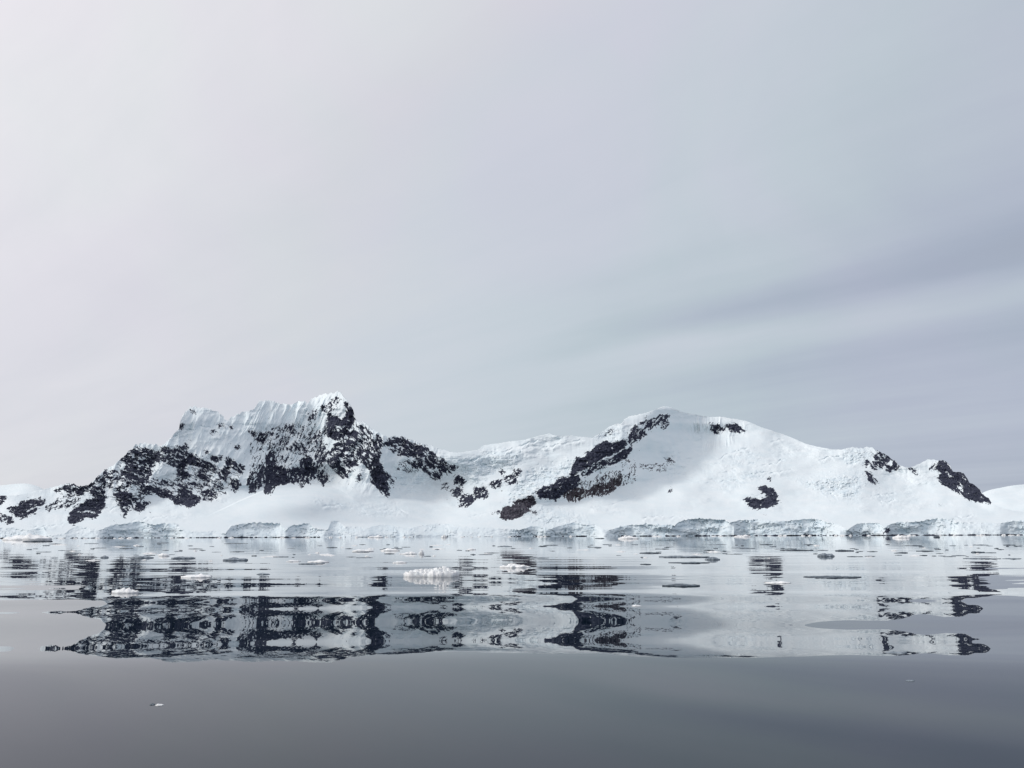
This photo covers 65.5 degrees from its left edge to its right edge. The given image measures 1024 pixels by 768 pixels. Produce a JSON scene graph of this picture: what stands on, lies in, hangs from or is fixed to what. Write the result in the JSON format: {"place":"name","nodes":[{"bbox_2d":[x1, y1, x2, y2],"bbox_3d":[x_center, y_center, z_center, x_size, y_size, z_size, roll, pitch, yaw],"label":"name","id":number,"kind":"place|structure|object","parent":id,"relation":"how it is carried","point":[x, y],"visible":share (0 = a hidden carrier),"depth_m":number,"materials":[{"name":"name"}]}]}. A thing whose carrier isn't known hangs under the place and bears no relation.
{"place":"outdoors","nodes":[
{"label":"outdoors","id":0,"kind":"place"},
{"bbox_2d":[0,484,43,495],"bbox_3d":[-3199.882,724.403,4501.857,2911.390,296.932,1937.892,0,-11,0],"label":"hill","id":1,"kind":"structure","parent":0,"point":[12,489],"depth_m":4293.53,"materials":[{"name":"white snow"}]},
{"bbox_2d":[0,391,452,538],"bbox_3d":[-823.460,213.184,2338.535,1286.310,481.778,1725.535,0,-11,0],"label":"mountain","id":2,"kind":"structure","parent":0,"point":[326,465],"depth_m":2035.48,"materials":[{"name":"white snow"}]},
{"bbox_2d":[413,433,579,536],"bbox_3d":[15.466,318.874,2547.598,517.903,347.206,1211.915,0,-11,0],"label":"glacier","id":3,"kind":"object","parent":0,"point":[468,492],"visible":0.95,"depth_m":2419.32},
{"bbox_2d":[0,535,1023,767],"bbox_3d":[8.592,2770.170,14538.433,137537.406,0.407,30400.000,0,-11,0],"label":"water","id":4,"kind":"structure","parent":0,"point":[560,654],"depth_m":16.86,"materials":[{"name":"grey liquid"}]},
{"bbox_2d":[2,533,51,539],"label":"iceberg","id":5,"kind":"object","parent":4,"relation":"on","point":[29,536],"visible":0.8,"depth_m":664.00,"materials":[{"name":"white ice"}]},
{"bbox_2d":[23,541,52,541],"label":"ice slab","id":6,"kind":"structure","parent":4,"relation":"on","point":[37,541],"depth_m":430.45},
{"bbox_2d":[112,587,138,592],"bbox_3d":[-18.791,10.177,38.739,1.324,0.556,0.634,0,-11,0],"label":"ice floe","id":7,"kind":"object","parent":4,"relation":"on","point":[124,590],"visible":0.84,"depth_m":38.57,"materials":[{"name":"white ice"}]},
{"bbox_2d":[130,555,153,557],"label":"ice floe","id":8,"kind":"object","parent":4,"relation":"on","point":[145,556],"visible":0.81,"depth_m":95.94,"materials":[{"name":"white ice"}]},
{"bbox_2d":[171,556,194,558],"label":"ice slab","id":9,"kind":"structure","parent":4,"relation":"on","point":[181,557],"depth_m":93.52,"materials":[{"name":"grey ice"}]},
{"bbox_2d":[181,574,211,577],"bbox_3d":[-20.962,12.861,52.895,2.059,0.527,0.846,0,-11,0],"label":"ice floe","id":10,"kind":"object","parent":4,"relation":"on","point":[198,576],"visible":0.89,"depth_m":52.77,"materials":[{"name":"white ice"}]},
{"bbox_2d":[223,557,247,560],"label":"ice floe","id":11,"kind":"object","parent":4,"relation":"on","point":[232,559],"visible":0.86,"depth_m":86.80,"materials":[{"name":"grey ice"}]},
{"bbox_2d":[309,560,327,562],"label":"ice floe","id":12,"kind":"object","parent":4,"relation":"on","point":[319,561],"visible":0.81,"depth_m":80.20,"materials":[{"name":"white ice"}]},
{"bbox_2d":[381,548,399,550],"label":"ice floe","id":13,"kind":"object","parent":4,"relation":"on","point":[388,549],"visible":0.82,"depth_m":135.16,"materials":[{"name":"white ice"}]},
{"bbox_2d":[403,566,459,576],"bbox_3d":[-5.425,12.870,53.518,3.747,1.259,1.899,0,-11,0],"label":"ice floe","id":14,"kind":"object","parent":4,"relation":"on","point":[443,571],"visible":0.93,"depth_m":53.02,"materials":[{"name":"white ice"}]},
{"bbox_2d":[500,563,530,567],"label":"ice floe","id":15,"kind":"object","parent":4,"relation":"on","point":[512,565],"visible":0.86,"depth_m":67.45,"materials":[{"name":"white ice"}]},
{"bbox_2d":[618,535,637,538],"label":"iceberg","id":16,"kind":"object","parent":4,"relation":"on","point":[627,537],"visible":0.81,"depth_m":539.36,"materials":[{"name":"white ice"}]},
{"bbox_2d":[662,583,699,586],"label":"ice slab","id":17,"kind":"structure","parent":4,"relation":"on","point":[682,585],"depth_m":42.71,"materials":[{"name":"grey ice"}]},
{"bbox_2d":[659,555,709,556],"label":"ice slab","id":18,"kind":"structure","parent":4,"relation":"on","point":[684,556],"depth_m":93.04,"materials":[{"name":"white ice"}]},
{"bbox_2d":[668,562,709,562],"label":"ice slab","id":19,"kind":"structure","parent":4,"relation":"on","point":[688,562],"depth_m":76.10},
{"bbox_2d":[705,557,719,559],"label":"ice floe","id":20,"kind":"object","parent":4,"relation":"on","point":[712,558],"visible":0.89,"depth_m":84.72,"materials":[{"name":"white ice"}]},
{"bbox_2d":[765,581,790,582],"bbox_3d":[15.159,11.380,45.391,1.436,0.292,0.756,0,-11,0],"label":"ice floe","id":21,"kind":"object","parent":4,"relation":"on","point":[778,582],"visible":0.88,"depth_m":45.21,"materials":[{"name":"white ice"}]},
{"bbox_2d":[817,553,833,556],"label":"ice floe","id":22,"kind":"object","parent":4,"relation":"on","point":[824,555],"visible":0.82,"depth_m":93.77,"materials":[{"name":"grey ice"}]},
{"bbox_2d":[804,576,859,577],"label":"ice slab","id":23,"kind":"structure","parent":4,"relation":"on","point":[832,576],"depth_m":50.40,"materials":[{"name":"grey ice"}]},
{"bbox_2d":[885,651,906,653],"bbox_3d":[8.184,5.757,16.896,0.463,0.158,0.242,0,-11,0],"label":"ice fragment","id":24,"kind":"object","parent":4,"relation":"on","point":[892,652],"visible":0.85,"depth_m":16.88,"materials":[{"name":"white ice"}]},
{"bbox_2d":[892,534,909,537],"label":"iceberg","id":25,"kind":"object","parent":4,"relation":"on","point":[901,536],"visible":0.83,"depth_m":532.96,"materials":[{"name":"white ice"}]},
{"bbox_2d":[963,558,1000,558],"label":"ice slab","id":26,"kind":"structure","parent":4,"relation":"on","point":[981,558],"depth_m":84.09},
{"bbox_2d":[0,0,1023,492],"label":"sky","id":27,"kind":"structure","parent":0,"point":[472,224],"materials":[{"name":"grey"}]},
{"bbox_2d":[490,406,1023,536],"bbox_3d":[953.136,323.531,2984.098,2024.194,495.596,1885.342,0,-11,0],"label":"mountain","id":28,"kind":"structure","parent":0,"point":[665,471],"depth_m":2528.55,"materials":[{"name":"white snow"}]},
{"bbox_2d":[983,484,1023,511],"bbox_3d":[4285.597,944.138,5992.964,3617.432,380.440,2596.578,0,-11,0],"label":"hill","id":29,"kind":"structure","parent":0,"point":[1010,498],"depth_m":5592.97,"materials":[{"name":"white snow"}]}
]}

